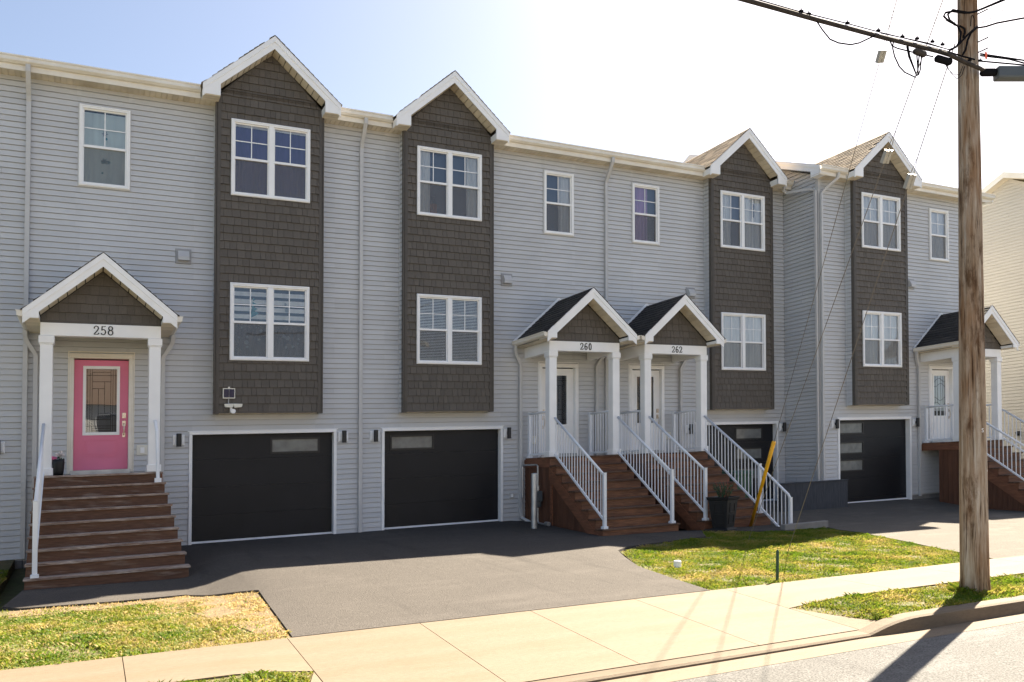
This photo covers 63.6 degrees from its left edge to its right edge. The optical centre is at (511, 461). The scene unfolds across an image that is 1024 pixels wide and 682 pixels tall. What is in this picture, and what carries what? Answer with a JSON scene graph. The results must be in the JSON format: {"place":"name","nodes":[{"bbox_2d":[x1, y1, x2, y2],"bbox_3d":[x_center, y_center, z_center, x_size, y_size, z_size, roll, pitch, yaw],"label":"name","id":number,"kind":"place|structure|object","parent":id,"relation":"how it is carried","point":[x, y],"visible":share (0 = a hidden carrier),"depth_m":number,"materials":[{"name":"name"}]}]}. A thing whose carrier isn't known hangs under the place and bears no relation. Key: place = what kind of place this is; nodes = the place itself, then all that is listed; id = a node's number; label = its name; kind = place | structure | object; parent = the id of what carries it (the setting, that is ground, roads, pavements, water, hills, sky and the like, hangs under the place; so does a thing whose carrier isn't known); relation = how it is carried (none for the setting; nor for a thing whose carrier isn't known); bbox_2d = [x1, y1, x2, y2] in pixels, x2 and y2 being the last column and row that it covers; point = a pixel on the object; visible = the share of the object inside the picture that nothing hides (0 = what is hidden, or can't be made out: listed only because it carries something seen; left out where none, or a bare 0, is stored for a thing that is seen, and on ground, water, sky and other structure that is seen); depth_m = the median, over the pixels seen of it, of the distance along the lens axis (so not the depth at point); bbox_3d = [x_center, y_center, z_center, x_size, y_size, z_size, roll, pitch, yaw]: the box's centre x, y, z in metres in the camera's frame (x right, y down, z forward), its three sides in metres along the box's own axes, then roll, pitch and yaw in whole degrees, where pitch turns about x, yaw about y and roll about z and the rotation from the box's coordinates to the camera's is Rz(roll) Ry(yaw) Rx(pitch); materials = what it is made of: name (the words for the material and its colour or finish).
{"place":"outdoors","nodes":[
{"label":"outdoors","id":0,"kind":"place"},
{"bbox_2d":[0,569,8,612],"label":"grass","id":1,"kind":"structure","parent":0,"point":[3,578],"depth_m":13.01,"materials":[{"name":"green plant"}]},
{"bbox_2d":[0,657,124,681],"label":"sidewalk","id":2,"kind":"structure","parent":0,"point":[105,670],"depth_m":6.76,"materials":[{"name":"concrete"}]},
{"bbox_2d":[0,559,291,669],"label":"lawn","id":3,"kind":"structure","parent":0,"point":[9,565],"depth_m":8.39,"materials":[{"name":"plant"}]},
{"bbox_2d":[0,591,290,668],"bbox_3d":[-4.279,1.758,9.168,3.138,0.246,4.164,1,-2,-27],"label":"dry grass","id":4,"kind":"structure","parent":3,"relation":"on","point":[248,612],"depth_m":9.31,"materials":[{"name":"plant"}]},
{"bbox_2d":[123,638,312,681],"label":"sidewalk","id":5,"kind":"structure","parent":0,"point":[221,661],"depth_m":7.08,"materials":[{"name":"concrete"}]},
{"bbox_2d":[157,669,313,681],"bbox_3d":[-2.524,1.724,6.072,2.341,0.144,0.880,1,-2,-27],"label":"grass","id":6,"kind":"structure","parent":0,"point":[301,677],"depth_m":6.59,"materials":[{"name":"green plant"}]},
{"bbox_2d":[311,672,321,681],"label":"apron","id":7,"kind":"object","parent":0,"point":[315,677],"visible":1,"depth_m":6.75,"materials":[{"name":"concrete"}]},
{"bbox_2d":[2,521,709,637],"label":"driveway","id":8,"kind":"structure","parent":0,"point":[307,585],"depth_m":11.80,"materials":[{"name":"grey asphalt"}]},
{"bbox_2d":[531,473,536,528],"bbox_3d":[0.475,0.864,17.787,0.130,1.227,0.130,1,-2,-27],"label":"bollard","id":9,"kind":"object","parent":8,"relation":"on","point":[533,500],"visible":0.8,"depth_m":17.73,"materials":[{"name":"metal"}]},
{"bbox_2d":[288,623,503,681],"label":"sidewalk","id":10,"kind":"structure","parent":0,"point":[418,652],"depth_m":7.36,"materials":[{"name":"concrete"}]},
{"bbox_2d":[0,494,896,610],"bbox_3d":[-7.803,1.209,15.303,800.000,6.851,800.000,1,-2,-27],"label":"ground","id":11,"kind":"structure","parent":0,"point":[14,587],"depth_m":13.17,"materials":[{"name":"green plant"}]},
{"bbox_2d":[0,52,27,568],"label":"townhouse","id":12,"kind":"structure","parent":11,"relation":"on","point":[12,135],"depth_m":14.79,"materials":[{"name":"grey plastic"}]},
{"bbox_2d":[23,420,190,589],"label":"entry stairs","id":13,"kind":"structure","parent":11,"relation":"on","point":[78,506],"depth_m":13.20,"materials":[{"name":"brown wood"}]},
{"bbox_2d":[52,451,64,475],"bbox_3d":[-7.990,0.035,14.539,0.220,0.445,0.200,1,-2,-27],"label":"flower pot","id":14,"kind":"object","parent":13,"relation":"on","point":[58,464],"visible":0.91,"depth_m":14.47,"materials":[{"name":"black plastic"}]},
{"bbox_2d":[15,35,366,567],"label":"townhouse","id":15,"kind":"structure","parent":11,"relation":"on","point":[191,251],"depth_m":16.19,"materials":[{"name":"grey plastic"}]},
{"bbox_2d":[73,360,128,470],"bbox_3d":[-7.684,-0.870,15.462,0.910,2.092,0.124,1,-2,-27],"label":"front door","id":16,"kind":"structure","parent":15,"relation":"in","point":[100,439],"depth_m":15.48,"materials":[{"name":"pink paint"}]},
{"bbox_2d":[77,103,131,190],"bbox_3d":[-7.729,-5.891,15.682,0.896,1.597,0.418,1,-2,-27],"label":"window","id":17,"kind":"structure","parent":15,"relation":"in","point":[104,133],"depth_m":15.57,"materials":[{"name":"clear glass"}]},
{"bbox_2d":[136,445,147,454],"bbox_3d":[-7.026,-0.216,15.708,0.200,0.199,0.045,1,-2,-27],"label":"outlet box","id":18,"kind":"object","parent":15,"relation":"attached to","point":[142,449],"visible":0.92,"depth_m":15.70,"materials":[{"name":"beige plastic"}]},
{"bbox_2d":[223,387,241,413],"bbox_3d":[-5.451,-1.194,16.127,0.362,0.526,0.120,1,-2,-27],"label":"solar floodlight","id":19,"kind":"object","parent":15,"relation":"attached to","point":[228,392],"visible":1,"depth_m":16.11,"materials":[{"name":"beige plastic"}]},
{"bbox_2d":[191,432,332,541],"bbox_3d":[-5.061,0.479,16.867,2.840,2.336,0.054,1,-2,-27],"label":"garage door","id":20,"kind":"structure","parent":15,"relation":"in","point":[220,504],"depth_m":16.82,"materials":[{"name":"black metal"}]},
{"bbox_2d":[228,281,309,362],"bbox_3d":[-4.919,-2.769,16.701,1.586,1.639,0.418,1,-2,-27],"label":"window","id":21,"kind":"structure","parent":15,"relation":"in","point":[268,322],"depth_m":16.59,"materials":[{"name":"white glass"}]},
{"bbox_2d":[230,117,310,203],"bbox_3d":[-4.919,-6.023,16.779,1.586,1.629,0.418,1,-2,-27],"label":"window","id":22,"kind":"structure","parent":15,"relation":"in","point":[269,161],"depth_m":16.63,"materials":[{"name":"white glass"}]},
{"bbox_2d":[358,70,639,531],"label":"townhouse","id":23,"kind":"structure","parent":11,"relation":"on","point":[490,318],"depth_m":18.64,"materials":[{"name":"grey plastic"}]},
{"bbox_2d":[384,429,497,527],"bbox_3d":[-1.580,0.342,18.642,2.850,2.336,0.054,1,-2,-27],"label":"garage door","id":24,"kind":"structure","parent":23,"relation":"in","point":[449,493],"depth_m":18.61,"materials":[{"name":"black metal"}]},
{"bbox_2d":[415,293,481,365],"bbox_3d":[-1.461,-2.905,18.464,1.586,1.639,0.418,1,-2,-27],"label":"window","id":25,"kind":"structure","parent":23,"relation":"in","point":[449,327],"depth_m":18.46,"materials":[{"name":"white glass"}]},
{"bbox_2d":[416,145,481,222],"bbox_3d":[-1.461,-6.159,18.543,1.586,1.629,0.418,1,-2,-27],"label":"window","id":26,"kind":"structure","parent":23,"relation":"in","point":[449,182],"depth_m":18.48,"materials":[{"name":"clear glass"}]},
{"bbox_2d":[522,464,550,525],"bbox_3d":[0.504,0.749,18.703,0.199,1.380,1.300,1,-2,-27],"label":"gas meter","id":27,"kind":"object","parent":23,"relation":"attached to","point":[539,497],"visible":0.73,"depth_m":18.59,"materials":[{"name":"metal"}]},
{"bbox_2d":[542,170,573,236],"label":"window","id":28,"kind":"structure","parent":23,"relation":"in","point":[558,187],"depth_m":20.14,"materials":[{"name":"clear glass"}]},
{"bbox_2d":[543,368,572,452],"bbox_3d":[1.098,-1.215,19.943,0.910,2.092,0.124,1,-2,-27],"label":"front door","id":29,"kind":"structure","parent":23,"relation":"in","point":[564,376],"depth_m":20.07,"materials":[{"name":"white glass"}]},
{"bbox_2d":[524,410,679,535],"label":"entry stairs","id":30,"kind":"structure","parent":11,"relation":"on","point":[600,495],"depth_m":17.89,"materials":[{"name":"brown wood"}]},
{"bbox_2d":[604,128,793,500],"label":"townhouse","id":31,"kind":"structure","parent":11,"relation":"on","point":[693,272],"depth_m":21.79,"materials":[{"name":"grey plastic"}]},
{"bbox_2d":[631,182,659,245],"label":"window","id":32,"kind":"structure","parent":31,"relation":"in","point":[645,202],"depth_m":21.23,"materials":[{"name":"clear glass"}]},
{"bbox_2d":[632,370,659,449],"bbox_3d":[3.411,-1.306,21.123,0.910,2.092,0.124,1,-2,-27],"label":"front door","id":33,"kind":"structure","parent":31,"relation":"in","point":[635,373],"depth_m":21.23,"materials":[{"name":"white glass"}]},
{"bbox_2d":[707,424,772,499],"bbox_3d":[6.066,0.042,22.543,2.850,2.336,0.054,1,-2,-27],"label":"garage door","id":34,"kind":"structure","parent":31,"relation":"in","point":[755,439],"depth_m":22.76,"materials":[{"name":"black metal"}]},
{"bbox_2d":[719,190,764,252],"bbox_3d":[6.181,-6.459,22.330,1.586,1.629,0.218,1,-2,-27],"label":"window","id":35,"kind":"structure","parent":31,"relation":"in","point":[742,215],"depth_m":22.37,"materials":[{"name":"clear glass"}]},
{"bbox_2d":[720,311,765,370],"bbox_3d":[6.204,-3.206,22.207,1.586,1.639,0.118,1,-2,-27],"label":"window","id":36,"kind":"structure","parent":31,"relation":"in","point":[744,349],"depth_m":22.19,"materials":[{"name":"clear glass"}]},
{"bbox_2d":[782,186,819,480],"bbox_3d":[7.873,-3.297,22.500,0.131,8.790,0.999,1,-2,-45],"label":"downspout","id":37,"kind":"object","parent":31,"relation":"attached to","point":[816,323],"visible":0.78,"depth_m":22.16,"materials":[{"name":"grey metal"}]},
{"bbox_2d":[620,409,792,529],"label":"entry stairs","id":38,"kind":"structure","parent":11,"relation":"on","point":[698,474],"depth_m":18.92,"materials":[{"name":"brown wood"}]},
{"bbox_2d":[533,595,1023,681],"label":"kerb","id":39,"kind":"structure","parent":11,"relation":"on","point":[936,617],"depth_m":8.39,"materials":[{"name":"concrete"}]},
{"bbox_2d":[781,520,827,529],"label":"kerb wall","id":40,"kind":"structure","parent":11,"relation":"on","point":[806,525],"depth_m":17.57,"materials":[{"name":"concrete"}]},
{"bbox_2d":[778,479,848,511],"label":"retaining wall","id":41,"kind":"structure","parent":11,"relation":"on","point":[824,494],"depth_m":21.44,"materials":[{"name":"grey concrete"}]},
{"bbox_2d":[683,131,1019,502],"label":"townhouse","id":42,"kind":"structure","parent":11,"relation":"on","point":[903,370],"depth_m":23.03,"materials":[{"name":"grey plastic"}]},
{"bbox_2d":[820,172,840,480],"bbox_3d":[8.538,-3.326,22.092,0.538,8.818,0.119,0,-1,14],"label":"downspout","id":43,"kind":"object","parent":42,"relation":"attached to","point":[827,186],"visible":0.87,"depth_m":22.12,"materials":[{"name":"grey metal"}]},
{"bbox_2d":[840,419,905,501],"bbox_3d":[10.086,-0.062,23.190,2.880,2.455,0.054,1,-2,-27],"label":"garage door","id":44,"kind":"structure","parent":42,"relation":"in","point":[873,476],"depth_m":23.21,"materials":[{"name":"black metal"}]},
{"bbox_2d":[860,191,900,252],"bbox_3d":[10.209,-6.622,22.942,1.586,1.629,0.148,1,-2,-27],"label":"window","id":45,"kind":"structure","parent":42,"relation":"in","point":[882,213],"depth_m":22.92,"materials":[{"name":"clear glass"}]},
{"bbox_2d":[861,310,901,367],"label":"window","id":46,"kind":"structure","parent":42,"relation":"in","point":[882,330],"depth_m":22.85,"materials":[{"name":"clear glass"}]},
{"bbox_2d":[928,208,948,261],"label":"window","id":47,"kind":"structure","parent":42,"relation":"in","point":[938,223],"depth_m":24.57,"materials":[{"name":"clear glass"}]},
{"bbox_2d":[932,370,950,438],"bbox_3d":[12.658,-1.674,24.437,0.910,2.092,0.124,1,-2,-27],"label":"front door","id":48,"kind":"structure","parent":42,"relation":"in","point":[940,378],"depth_m":24.50,"materials":[{"name":"white glass"}]},
{"bbox_2d":[982,172,1023,458],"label":"cream house","id":49,"kind":"structure","parent":11,"relation":"on","point":[1003,239],"depth_m":29.39,"materials":[{"name":"plastic"}]},
{"bbox_2d":[0,0,1023,188],"label":"sky","id":50,"kind":"structure","parent":0,"point":[673,80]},
{"bbox_2d":[420,611,638,681],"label":"sidewalk","id":51,"kind":"structure","parent":0,"point":[527,646],"depth_m":7.74,"materials":[{"name":"concrete"}]},
{"bbox_2d":[532,599,758,664],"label":"sidewalk","id":52,"kind":"structure","parent":0,"point":[639,632],"depth_m":8.36,"materials":[{"name":"concrete"}]},
{"bbox_2d":[635,589,858,645],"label":"sidewalk","id":53,"kind":"structure","parent":0,"point":[752,620],"depth_m":9.00,"materials":[{"name":"concrete"}]},
{"bbox_2d":[704,525,796,531],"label":"walkway","id":54,"kind":"structure","parent":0,"point":[760,528],"depth_m":17.62,"materials":[{"name":"concrete"}]},
{"bbox_2d":[706,481,739,531],"bbox_3d":[4.480,0.934,17.510,0.531,1.107,0.553,-1,-2,43],"label":"planter","id":55,"kind":"object","parent":54,"relation":"on","point":[723,506],"visible":0.99,"depth_m":17.37,"materials":[{"name":"black plastic"}]},
{"bbox_2d":[620,526,959,589],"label":"lawn","id":56,"kind":"structure","parent":0,"point":[812,565],"depth_m":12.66,"materials":[{"name":"plant"}]},
{"bbox_2d":[674,560,680,568],"bbox_3d":[2.443,1.532,12.207,0.112,0.137,0.112,1,-2,-27],"label":"standpipe cap","id":57,"kind":"object","parent":56,"relation":"on","point":[677,563],"visible":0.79,"depth_m":12.16,"materials":[{"name":"white plastic"}]},
{"bbox_2d":[776,550,778,580],"bbox_3d":[3.521,1.417,10.963,0.049,0.491,0.040,1,-2,-27],"label":"stake","id":58,"kind":"object","parent":56,"relation":"on","point":[777,565],"visible":0.79,"depth_m":10.95,"materials":[{"name":"green plastic"}]},
{"bbox_2d":[726,577,893,608],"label":"sidewalk","id":59,"kind":"structure","parent":0,"point":[792,594],"depth_m":10.23,"materials":[{"name":"concrete"}]},
{"bbox_2d":[791,608,875,628],"bbox_3d":[3.535,1.739,9.060,0.344,0.147,0.950,1,-2,-27],"label":"apron","id":60,"kind":"object","parent":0,"point":[855,623],"visible":0.54,"depth_m":8.87,"materials":[{"name":"concrete"}]},
{"bbox_2d":[673,621,1023,681],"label":"street","id":61,"kind":"structure","parent":0,"point":[993,654],"depth_m":7.20,"materials":[{"name":"grey asphalt"}]},
{"bbox_2d":[601,613,1023,681],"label":"gutter pan","id":62,"kind":"object","parent":61,"relation":"on","point":[744,663],"visible":1,"depth_m":7.76,"materials":[{"name":"concrete"}]},
{"bbox_2d":[753,497,1023,558],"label":"driveway","id":63,"kind":"structure","parent":0,"point":[929,522],"depth_m":18.92,"materials":[{"name":"concrete"}]},
{"bbox_2d":[922,404,1023,510],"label":"entry stairs","id":64,"kind":"structure","parent":63,"relation":"on","point":[1005,467],"depth_m":22.92,"materials":[{"name":"brown wood"}]},
{"bbox_2d":[828,567,959,588],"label":"sidewalk","id":65,"kind":"structure","parent":0,"point":[914,577],"depth_m":11.08,"materials":[{"name":"concrete"}]},
{"bbox_2d":[793,573,1023,620],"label":"verge","id":66,"kind":"structure","parent":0,"point":[844,615],"depth_m":9.37,"materials":[{"name":"plant"}]},
{"bbox_2d":[949,0,990,591],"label":"utility pole","id":67,"kind":"object","parent":66,"relation":"on","point":[974,530],"visible":0.94,"depth_m":10.09,"materials":[{"name":"brown wood"}]},
{"bbox_2d":[749,0,896,525],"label":"guy wire","id":68,"kind":"object","parent":67,"relation":"attached to","point":[881,55],"visible":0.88,"depth_m":15.61,"materials":[{"name":"metal"}]},
{"bbox_2d":[748,0,942,539],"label":"guy wire","id":69,"kind":"object","parent":67,"relation":"attached to","point":[886,156],"visible":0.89,"depth_m":11.75,"materials":[{"name":"metal"}]},
{"bbox_2d":[788,43,955,550],"bbox_3d":[5.092,-1.854,12.122,0.125,6.715,3.801,0,-1,-14],"label":"guy wire","id":70,"kind":"object","parent":67,"relation":"attached to","point":[909,181],"visible":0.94,"depth_m":11.22,"materials":[{"name":"metal"}]},
{"bbox_2d":[737,0,1023,78],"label":"cable bundle","id":71,"kind":"object","parent":67,"relation":"attached to","point":[918,51],"visible":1,"depth_m":9.42,"materials":[{"name":"black rubber"}]},
{"bbox_2d":[980,66,1023,81],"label":"splice case","id":72,"kind":"object","parent":71,"relation":"hanging from","point":[1007,74],"visible":1,"depth_m":10.05,"materials":[{"name":"grey metal"}]},
{"bbox_2d":[835,0,956,22],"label":"overhead wire","id":73,"kind":"object","parent":67,"relation":"attached to","point":[890,10],"visible":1,"depth_m":9.82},
{"bbox_2d":[943,0,999,26],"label":"overhead wire","id":74,"kind":"object","parent":67,"relation":"attached to","point":[945,17],"visible":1,"depth_m":9.83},
{"bbox_2d":[947,0,1005,25],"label":"overhead wire","id":75,"kind":"object","parent":67,"relation":"attached to","point":[961,11],"visible":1,"depth_m":9.95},
{"bbox_2d":[977,17,1023,28],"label":"overhead wire","id":76,"kind":"object","parent":67,"relation":"attached to","point":[1000,22],"visible":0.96,"depth_m":10.11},
{"bbox_2d":[946,581,1006,596],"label":"grass","id":77,"kind":"structure","parent":66,"relation":"on","point":[956,588],"depth_m":9.99,"materials":[{"name":"green plant"}]},
{"bbox_2d":[917,559,1023,577],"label":"sidewalk","id":78,"kind":"structure","parent":0,"point":[998,567],"depth_m":11.93,"materials":[{"name":"concrete"}]},
{"bbox_2d":[994,555,1023,561],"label":"sidewalk","id":79,"kind":"structure","parent":0,"point":[1018,558],"depth_m":12.82,"materials":[{"name":"concrete"}]}
]}

